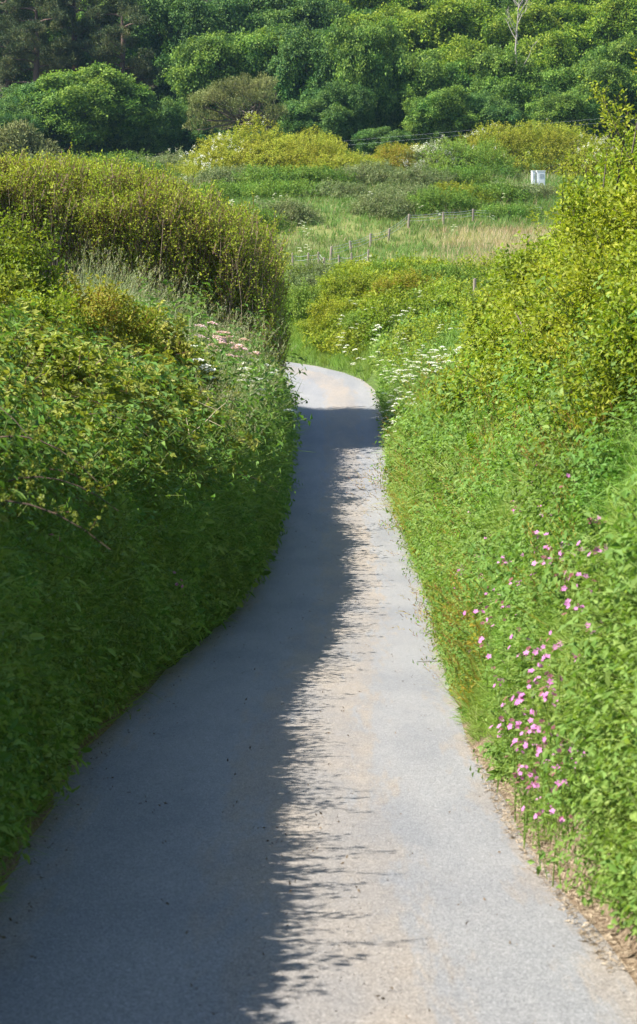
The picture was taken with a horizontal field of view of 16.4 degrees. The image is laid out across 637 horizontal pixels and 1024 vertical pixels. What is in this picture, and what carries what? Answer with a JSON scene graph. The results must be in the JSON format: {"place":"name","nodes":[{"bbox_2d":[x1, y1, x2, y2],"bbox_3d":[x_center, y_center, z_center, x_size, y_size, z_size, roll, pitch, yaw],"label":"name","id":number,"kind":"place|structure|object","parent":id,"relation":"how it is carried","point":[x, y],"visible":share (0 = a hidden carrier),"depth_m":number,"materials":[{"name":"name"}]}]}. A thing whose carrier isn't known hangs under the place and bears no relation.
{"place":"outdoors","nodes":[
{"label":"outdoors","id":0,"kind":"place"},
{"bbox_2d":[0,361,636,1023],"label":"road","id":1,"kind":"structure","parent":0,"point":[100,929],"depth_m":11.75,"materials":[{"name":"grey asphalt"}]},
{"bbox_2d":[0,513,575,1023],"bbox_3d":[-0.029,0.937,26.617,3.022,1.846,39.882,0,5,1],"label":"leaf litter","id":2,"kind":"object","parent":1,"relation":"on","point":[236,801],"visible":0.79,"depth_m":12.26,"materials":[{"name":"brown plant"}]},
{"bbox_2d":[0,0,636,985],"bbox_3d":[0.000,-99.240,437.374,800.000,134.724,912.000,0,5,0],"label":"ground","id":3,"kind":"structure","parent":0,"point":[624,932],"depth_m":21.36,"materials":[{"name":"green plant"}]},
{"bbox_2d":[0,117,45,160],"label":"conifer shrub","id":4,"kind":"object","parent":3,"relation":"on","point":[17,135],"visible":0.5,"depth_m":201.69,"materials":[{"name":"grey plant"}]},
{"bbox_2d":[0,0,46,88],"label":"pine tree","id":5,"kind":"object","parent":3,"relation":"on","point":[6,20],"visible":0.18,"depth_m":250.28,"materials":[{"name":"green plant"}]},
{"bbox_2d":[0,96,50,142],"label":"broadleaf tree","id":6,"kind":"object","parent":3,"relation":"on","point":[10,111],"visible":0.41,"depth_m":217.38,"materials":[{"name":"green plant"}]},
{"bbox_2d":[0,80,66,151],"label":"broadleaf tree","id":7,"kind":"object","parent":3,"relation":"on","point":[13,92],"visible":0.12,"depth_m":222.75,"materials":[{"name":"green plant"}]},
{"bbox_2d":[0,0,72,87],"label":"pine tree","id":8,"kind":"object","parent":3,"relation":"on","point":[28,28],"visible":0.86,"depth_m":241.96,"materials":[{"name":"green plant"}]},
{"bbox_2d":[25,134,63,160],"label":"conifer shrub","id":9,"kind":"object","parent":3,"relation":"on","point":[54,149],"visible":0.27,"depth_m":202.22,"materials":[{"name":"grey plant"}]},
{"bbox_2d":[0,0,92,85],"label":"tree","id":10,"kind":"object","parent":3,"relation":"on","point":[27,76],"visible":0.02,"depth_m":253.53,"materials":[{"name":"green plant"}]},
{"bbox_2d":[0,206,103,337],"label":"hawthorn bush","id":11,"kind":"object","parent":3,"relation":"on","point":[17,267],"visible":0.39,"depth_m":35.52,"materials":[{"name":"green plant"}]},
{"bbox_2d":[13,281,116,361],"bbox_3d":[-3.909,-2.576,33.011,2.344,1.799,2.614,4,6,37],"label":"bush","id":12,"kind":"object","parent":3,"relation":"on","point":[58,307],"visible":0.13,"depth_m":32.91,"materials":[{"name":"green plant"}]},
{"bbox_2d":[28,0,118,75],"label":"pine tree","id":13,"kind":"object","parent":3,"relation":"on","point":[83,28],"visible":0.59,"depth_m":244.37,"materials":[{"name":"green plant"}]},
{"bbox_2d":[19,60,164,157],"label":"broadleaf tree","id":14,"kind":"object","parent":3,"relation":"on","point":[77,108],"visible":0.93,"depth_m":218.23,"materials":[{"name":"green plant"}]},
{"bbox_2d":[62,148,157,166],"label":"shrub","id":15,"kind":"object","parent":3,"relation":"on","point":[129,155],"visible":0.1,"depth_m":182.88,"materials":[{"name":"green plant"}]},
{"bbox_2d":[51,270,176,363],"bbox_3d":[-3.716,-3.014,38.016,2.856,2.392,3.066,0,5,0],"label":"bush","id":16,"kind":"object","parent":3,"relation":"on","point":[127,328],"visible":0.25,"depth_m":37.60,"materials":[{"name":"green plant"}]},
{"bbox_2d":[76,0,156,79],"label":"tree","id":17,"kind":"object","parent":3,"relation":"on","point":[80,14],"visible":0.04,"depth_m":255.78,"materials":[{"name":"green plant"}]},
{"bbox_2d":[76,0,166,136],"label":"pine tree","id":18,"kind":"object","parent":3,"relation":"on","point":[116,33],"visible":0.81,"depth_m":241.93,"materials":[{"name":"green plant"}]},
{"bbox_2d":[0,295,275,549],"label":"bramble thicket","id":19,"kind":"object","parent":3,"relation":"on","point":[67,373],"visible":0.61,"depth_m":23.43,"materials":[{"name":"green plant"}]},
{"bbox_2d":[0,142,295,388],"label":"tall hedge","id":20,"kind":"object","parent":3,"relation":"on","point":[179,230],"visible":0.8,"depth_m":56.95,"materials":[{"name":"green plant"}]},
{"bbox_2d":[1,238,296,457],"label":"bank grass","id":21,"kind":"structure","parent":3,"relation":"on","point":[130,292],"depth_m":53.41,"materials":[{"name":"green plant"}]},
{"bbox_2d":[110,91,187,161],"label":"broadleaf tree","id":22,"kind":"object","parent":3,"relation":"on","point":[168,110],"visible":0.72,"depth_m":219.95,"materials":[{"name":"green plant"}]},
{"bbox_2d":[118,156,187,179],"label":"shrub","id":23,"kind":"object","parent":3,"relation":"on","point":[155,166],"visible":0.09,"depth_m":162.16,"materials":[{"name":"green plant"}]},
{"bbox_2d":[0,276,312,938],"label":"undergrowth","id":24,"kind":"object","parent":3,"relation":"on","point":[102,701],"visible":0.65,"depth_m":18.91,"materials":[{"name":"green plant"}]},
{"bbox_2d":[125,146,211,170],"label":"shrub","id":25,"kind":"object","parent":3,"relation":"on","point":[169,160],"visible":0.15,"depth_m":181.21,"materials":[{"name":"green plant"}]},
{"bbox_2d":[115,0,223,107],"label":"broadleaf tree","id":26,"kind":"object","parent":3,"relation":"on","point":[191,17],"visible":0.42,"depth_m":252.39,"materials":[{"name":"green plant"}]},
{"bbox_2d":[142,300,229,408],"bbox_3d":[-2.943,-2.627,39.787,2.749,2.404,3.136,0,5,0],"label":"bush","id":27,"kind":"object","parent":3,"relation":"on","point":[185,350],"visible":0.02,"depth_m":39.77,"materials":[{"name":"green plant"}]},
{"bbox_2d":[168,107,216,154],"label":"broadleaf tree","id":28,"kind":"object","parent":3,"relation":"on","point":[186,131],"visible":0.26,"depth_m":226.32,"materials":[{"name":"green plant"}]},
{"bbox_2d":[163,27,271,132],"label":"broadleaf tree","id":29,"kind":"object","parent":3,"relation":"on","point":[199,62],"visible":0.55,"depth_m":233.18,"materials":[{"name":"green plant"}]},
{"bbox_2d":[183,163,263,184],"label":"shrub","id":30,"kind":"object","parent":3,"relation":"on","point":[217,173],"visible":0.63,"depth_m":157.22,"materials":[{"name":"green plant"}]},
{"bbox_2d":[183,177,288,202],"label":"shrub","id":31,"kind":"object","parent":3,"relation":"on","point":[232,190],"visible":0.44,"depth_m":145.38,"materials":[{"name":"green plant"}]},
{"bbox_2d":[182,71,290,140],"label":"bush","id":32,"kind":"object","parent":3,"relation":"on","point":[245,93],"visible":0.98,"depth_m":210.60,"materials":[{"name":"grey plant"}]},
{"bbox_2d":[178,111,306,176],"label":"thorn bush","id":33,"kind":"object","parent":3,"relation":"on","point":[228,153],"visible":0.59,"depth_m":169.29,"materials":[{"name":"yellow plant"}]},
{"bbox_2d":[108,274,379,388],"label":"verge grass","id":34,"kind":"structure","parent":3,"relation":"on","point":[295,336],"depth_m":74.70,"materials":[{"name":"green plant"}]},
{"bbox_2d":[222,202,296,234],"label":"shrub","id":35,"kind":"object","parent":3,"relation":"on","point":[281,222],"visible":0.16,"depth_m":128.40,"materials":[{"name":"green plant"}]},
{"bbox_2d":[209,0,314,36],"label":"broadleaf tree","id":36,"kind":"object","parent":3,"relation":"on","point":[238,16],"visible":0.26,"depth_m":254.87,"materials":[{"name":"green plant"}]},
{"bbox_2d":[214,20,317,129],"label":"broadleaf tree","id":37,"kind":"object","parent":3,"relation":"on","point":[267,41],"visible":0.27,"depth_m":234.53,"materials":[{"name":"green plant"}]},
{"bbox_2d":[231,161,314,185],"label":"shrub","id":38,"kind":"object","parent":3,"relation":"on","point":[260,174],"visible":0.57,"depth_m":155.50,"materials":[{"name":"green plant"}]},
{"bbox_2d":[233,174,340,201],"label":"shrub","id":39,"kind":"object","parent":3,"relation":"on","point":[261,188],"visible":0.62,"depth_m":143.17,"materials":[{"name":"green plant"}]},
{"bbox_2d":[225,122,350,171],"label":"thorn bush","id":40,"kind":"object","parent":3,"relation":"on","point":[296,147],"visible":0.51,"depth_m":167.84,"materials":[{"name":"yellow plant"}]},
{"bbox_2d":[249,193,327,225],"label":"shrub","id":41,"kind":"object","parent":3,"relation":"on","point":[302,212],"visible":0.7,"depth_m":130.15,"materials":[{"name":"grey plant"}]},
{"bbox_2d":[262,22,340,107],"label":"broadleaf tree","id":42,"kind":"object","parent":3,"relation":"on","point":[294,83],"visible":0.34,"depth_m":230.91,"materials":[{"name":"green plant"}]},
{"bbox_2d":[279,275,325,324],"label":"shrub","id":43,"kind":"object","parent":3,"relation":"on","point":[294,303],"visible":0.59,"depth_m":78.29,"materials":[{"name":"green plant"}]},
{"bbox_2d":[3,156,603,297],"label":"meadow grass","id":44,"kind":"structure","parent":3,"relation":"on","point":[399,249],"depth_m":129.08,"materials":[{"name":"green plant"}]},
{"bbox_2d":[270,96,356,148],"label":"broadleaf tree","id":45,"kind":"object","parent":3,"relation":"on","point":[332,117],"visible":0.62,"depth_m":219.57,"materials":[{"name":"green plant"}]},
{"bbox_2d":[283,253,344,297],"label":"shrub","id":46,"kind":"object","parent":3,"relation":"on","point":[319,271],"visible":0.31,"depth_m":83.20,"materials":[{"name":"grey plant"}]},
{"bbox_2d":[293,315,338,335],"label":"shrub","id":47,"kind":"object","parent":3,"relation":"on","point":[309,323],"visible":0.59,"depth_m":76.42,"materials":[{"name":"green plant"}]},
{"bbox_2d":[0,92,636,161],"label":"undergrowth","id":48,"kind":"object","parent":3,"relation":"on","point":[166,148],"visible":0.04,"depth_m":223.08,"materials":[{"name":"green plant"}]},
{"bbox_2d":[278,162,363,186],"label":"shrub","id":49,"kind":"object","parent":3,"relation":"on","point":[324,171],"visible":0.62,"depth_m":155.54,"materials":[{"name":"green plant"}]},
{"bbox_2d":[284,0,377,30],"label":"broadleaf tree","id":50,"kind":"object","parent":3,"relation":"on","point":[325,11],"visible":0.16,"depth_m":255.98,"materials":[{"name":"green plant"}]},
{"bbox_2d":[305,292,358,327],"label":"shrub","id":51,"kind":"object","parent":3,"relation":"on","point":[342,303],"visible":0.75,"depth_m":76.37,"materials":[{"name":"green plant"}]},
{"bbox_2d":[293,176,372,200],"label":"shrub","id":52,"kind":"object","parent":3,"relation":"on","point":[339,188],"visible":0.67,"depth_m":142.84,"materials":[{"name":"green plant"}]},
{"bbox_2d":[284,145,389,175],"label":"thorn bush","id":53,"kind":"object","parent":3,"relation":"on","point":[338,160],"visible":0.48,"depth_m":166.14,"materials":[{"name":"green plant"}]},
{"bbox_2d":[309,78,377,155],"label":"broadleaf tree","id":54,"kind":"object","parent":3,"relation":"on","point":[358,99],"visible":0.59,"depth_m":221.18,"materials":[{"name":"green plant"}]},
{"bbox_2d":[309,260,383,306],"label":"shrub","id":55,"kind":"object","parent":3,"relation":"on","point":[352,283],"visible":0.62,"depth_m":80.03,"materials":[{"name":"green plant"}]},
{"bbox_2d":[337,308,373,331],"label":"shrub","id":56,"kind":"object","parent":3,"relation":"on","point":[354,319],"visible":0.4,"depth_m":74.29,"materials":[{"name":"green plant"}]},
{"bbox_2d":[157,164,575,248],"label":"straw grass","id":57,"kind":"structure","parent":3,"relation":"on","point":[517,240],"depth_m":135.12,"materials":[{"name":"green plant"}]},
{"bbox_2d":[320,15,419,128],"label":"broadleaf tree","id":58,"kind":"object","parent":3,"relation":"on","point":[370,56],"visible":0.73,"depth_m":224.64,"materials":[{"name":"green plant"}]},
{"bbox_2d":[334,158,418,185],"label":"shrub","id":59,"kind":"object","parent":3,"relation":"on","point":[366,173],"visible":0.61,"depth_m":157.06,"materials":[{"name":"green plant"}]},
{"bbox_2d":[340,189,419,217],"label":"shrub","id":60,"kind":"object","parent":3,"relation":"on","point":[376,201],"visible":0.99,"depth_m":134.11,"materials":[{"name":"green plant"}]},
{"bbox_2d":[351,126,415,160],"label":"shrub","id":61,"kind":"object","parent":3,"relation":"on","point":[379,134],"visible":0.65,"depth_m":208.49,"materials":[{"name":"green plant"}]},
{"bbox_2d":[336,0,438,16],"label":"broadleaf tree","id":62,"kind":"object","parent":3,"relation":"on","point":[363,4],"visible":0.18,"depth_m":268.69,"materials":[{"name":"green plant"}]},
{"bbox_2d":[338,0,437,53],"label":"broadleaf tree","id":63,"kind":"object","parent":3,"relation":"on","point":[402,18],"visible":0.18,"depth_m":254.46,"materials":[{"name":"green plant"}]},
{"bbox_2d":[354,179,436,203],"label":"shrub","id":64,"kind":"object","parent":3,"relation":"on","point":[403,189],"visible":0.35,"depth_m":143.76,"materials":[{"name":"green plant"}]},
{"bbox_2d":[365,140,435,170],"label":"thorn bush","id":65,"kind":"object","parent":3,"relation":"on","point":[392,154],"visible":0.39,"depth_m":175.00,"materials":[{"name":"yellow plant"}]},
{"bbox_2d":[363,266,445,298],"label":"shrub","id":66,"kind":"object","parent":3,"relation":"on","point":[391,283],"visible":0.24,"depth_m":78.29,"materials":[{"name":"green plant"}]},
{"bbox_2d":[272,246,537,449],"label":"undergrowth","id":67,"kind":"object","parent":3,"relation":"on","point":[387,307],"visible":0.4,"depth_m":74.16,"materials":[{"name":"green plant"}]},
{"bbox_2d":[375,156,458,187],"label":"shrub","id":68,"kind":"object","parent":3,"relation":"on","point":[428,174],"visible":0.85,"depth_m":155.76,"materials":[{"name":"green plant"}]},
{"bbox_2d":[377,47,471,144],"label":"broadleaf tree","id":69,"kind":"object","parent":3,"relation":"on","point":[429,76],"visible":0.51,"depth_m":225.99,"materials":[{"name":"green plant"}]},
{"bbox_2d":[329,207,541,259],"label":"post and wire fence","id":70,"kind":"object","parent":3,"relation":"on","point":[389,229],"visible":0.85,"depth_m":126.97,"materials":[{"name":"grey wood"}]},
{"bbox_2d":[397,136,474,173],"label":"hawthorn bush","id":71,"kind":"object","parent":3,"relation":"on","point":[432,145],"visible":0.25,"depth_m":173.70,"materials":[{"name":"green plant"}]},
{"bbox_2d":[399,85,482,156],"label":"broadleaf tree","id":72,"kind":"object","parent":3,"relation":"on","point":[439,113],"visible":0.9,"depth_m":217.33,"materials":[{"name":"green plant"}]},
{"bbox_2d":[402,261,485,287],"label":"shrub","id":73,"kind":"object","parent":3,"relation":"on","point":[449,271],"visible":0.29,"depth_m":81.06,"materials":[{"name":"green plant"}]},
{"bbox_2d":[403,182,499,213],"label":"shrub","id":74,"kind":"object","parent":3,"relation":"on","point":[437,200],"visible":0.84,"depth_m":135.69,"materials":[{"name":"green plant"}]},
{"bbox_2d":[416,179,497,202],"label":"shrub","id":75,"kind":"object","parent":3,"relation":"on","point":[455,183],"visible":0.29,"depth_m":144.70,"materials":[{"name":"green plant"}]},
{"bbox_2d":[429,33,490,145],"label":"broadleaf tree","id":76,"kind":"object","parent":3,"relation":"on","point":[466,49],"visible":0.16,"depth_m":229.42,"materials":[{"name":"green plant"}]},
{"bbox_2d":[401,0,522,52],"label":"broadleaf tree","id":77,"kind":"object","parent":3,"relation":"on","point":[473,19],"visible":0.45,"depth_m":251.94,"materials":[{"name":"green plant"}]},
{"bbox_2d":[425,163,506,185],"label":"shrub","id":78,"kind":"object","parent":3,"relation":"on","point":[479,176],"visible":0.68,"depth_m":157.56,"materials":[{"name":"green plant"}]},
{"bbox_2d":[418,134,515,176],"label":"shrub","id":79,"kind":"object","parent":3,"relation":"on","point":[475,155],"visible":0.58,"depth_m":170.95,"materials":[{"name":"green plant"}]},
{"bbox_2d":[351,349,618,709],"bbox_3d":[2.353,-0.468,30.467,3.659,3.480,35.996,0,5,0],"label":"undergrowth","id":80,"kind":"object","parent":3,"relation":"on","point":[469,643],"visible":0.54,"depth_m":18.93,"materials":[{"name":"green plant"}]},
{"bbox_2d":[417,221,560,270],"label":"dry grass","id":81,"kind":"structure","parent":3,"relation":"on","point":[482,246],"depth_m":120.14,"materials":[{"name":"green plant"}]},
{"bbox_2d":[461,89,523,148],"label":"broadleaf tree","id":82,"kind":"object","parent":3,"relation":"on","point":[489,107],"visible":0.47,"depth_m":219.38,"materials":[{"name":"green plant"}]},
{"bbox_2d":[453,181,536,201],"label":"shrub","id":83,"kind":"object","parent":3,"relation":"on","point":[507,190],"visible":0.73,"depth_m":145.59,"materials":[{"name":"green plant"}]},
{"bbox_2d":[464,161,529,180],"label":"shrub","id":84,"kind":"object","parent":3,"relation":"on","point":[507,172],"visible":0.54,"depth_m":167.54,"materials":[{"name":"green plant"}]},
{"bbox_2d":[362,273,636,940],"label":"bank grass","id":85,"kind":"structure","parent":3,"relation":"on","point":[481,697],"depth_m":14.60,"materials":[{"name":"green plant"}]},
{"bbox_2d":[541,641,572,738],"bbox_3d":[1.172,0.898,10.798,0.140,0.514,0.186,4,6,42],"label":"red campion","id":86,"kind":"object","parent":85,"relation":"on","point":[553,681],"visible":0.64,"depth_m":10.80,"materials":[{"name":"pink plant"}]},
{"bbox_2d":[464,201,548,221],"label":"shrub","id":87,"kind":"object","parent":3,"relation":"on","point":[497,211],"visible":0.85,"depth_m":134.10,"materials":[{"name":"green plant"}]},
{"bbox_2d":[463,44,551,148],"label":"broadleaf tree","id":88,"kind":"object","parent":3,"relation":"on","point":[498,73],"visible":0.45,"depth_m":225.13,"materials":[{"name":"green plant"}]},
{"bbox_2d":[497,718,527,805],"bbox_3d":[1.087,1.391,12.213,0.146,0.515,0.126,-8,14,4],"label":"red campion","id":89,"kind":"object","parent":3,"relation":"on","point":[509,726],"visible":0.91,"depth_m":12.19,"materials":[{"name":"pink plant"}]},
{"bbox_2d":[461,0,566,14],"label":"broadleaf tree","id":90,"kind":"object","parent":3,"relation":"on","point":[502,4],"visible":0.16,"depth_m":268.33,"materials":[{"name":"green plant"}]},
{"bbox_2d":[405,49,636,506],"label":"hawthorn hedge","id":91,"kind":"object","parent":3,"relation":"on","point":[600,238],"visible":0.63,"depth_m":21.17,"materials":[{"name":"green plant"}]},
{"bbox_2d":[506,0,540,152],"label":"dead tree","id":92,"kind":"object","parent":3,"relation":"on","point":[516,29],"visible":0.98,"depth_m":225.63,"materials":[{"name":"grey wood"}]},
{"bbox_2d":[482,179,565,198],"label":"shrub","id":93,"kind":"object","parent":3,"relation":"on","point":[541,188],"visible":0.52,"depth_m":147.73,"materials":[{"name":"green plant"}]},
{"bbox_2d":[455,118,610,176],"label":"thorn bush","id":94,"kind":"object","parent":3,"relation":"on","point":[533,141],"visible":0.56,"depth_m":176.83,"materials":[{"name":"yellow plant"}]},
{"bbox_2d":[521,803,551,879],"bbox_3d":[1.034,1.560,10.471,0.144,0.372,0.069,1,5,12],"label":"red campion","id":95,"kind":"object","parent":3,"relation":"on","point":[536,816],"visible":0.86,"depth_m":10.46,"materials":[{"name":"pink plant"}]},
{"bbox_2d":[490,0,596,59],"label":"broadleaf tree","id":96,"kind":"object","parent":3,"relation":"on","point":[536,19],"visible":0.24,"depth_m":254.13,"materials":[{"name":"green plant"}]},
{"bbox_2d":[504,25,582,153],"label":"broadleaf tree","id":97,"kind":"object","parent":3,"relation":"on","point":[551,49],"visible":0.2,"depth_m":231.11,"materials":[{"name":"green plant"}]},
{"bbox_2d":[463,711,636,974],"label":"leaf litter","id":98,"kind":"object","parent":3,"relation":"on","point":[566,904],"visible":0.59,"depth_m":10.43,"materials":[{"name":"beige plant"}]},
{"bbox_2d":[546,808,579,886],"bbox_3d":[1.113,1.557,10.234,0.148,0.391,0.095,9,11,4],"label":"red campion","id":99,"kind":"object","parent":3,"relation":"on","point":[552,810],"visible":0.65,"depth_m":10.23,"materials":[{"name":"pink plant"}]},
{"bbox_2d":[522,88,607,150],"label":"broadleaf tree","id":100,"kind":"object","parent":3,"relation":"on","point":[570,106],"visible":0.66,"depth_m":219.20,"materials":[{"name":"green plant"}]},
{"bbox_2d":[536,53,632,139],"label":"broadleaf tree","id":101,"kind":"object","parent":3,"relation":"on","point":[597,69],"visible":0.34,"depth_m":224.51,"materials":[{"name":"green plant"}]},
{"bbox_2d":[556,134,629,177],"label":"thorn bush","id":102,"kind":"object","parent":3,"relation":"on","point":[578,157],"visible":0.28,"depth_m":175.45,"materials":[{"name":"green plant"}]},
{"bbox_2d":[576,0,636,63],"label":"broadleaf tree","id":103,"kind":"object","parent":3,"relation":"on","point":[611,21],"visible":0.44,"depth_m":254.57,"materials":[{"name":"green plant"}]},
{"bbox_2d":[581,31,636,142],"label":"broadleaf tree","id":104,"kind":"object","parent":3,"relation":"on","point":[622,48],"visible":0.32,"depth_m":228.45,"materials":[{"name":"green plant"}]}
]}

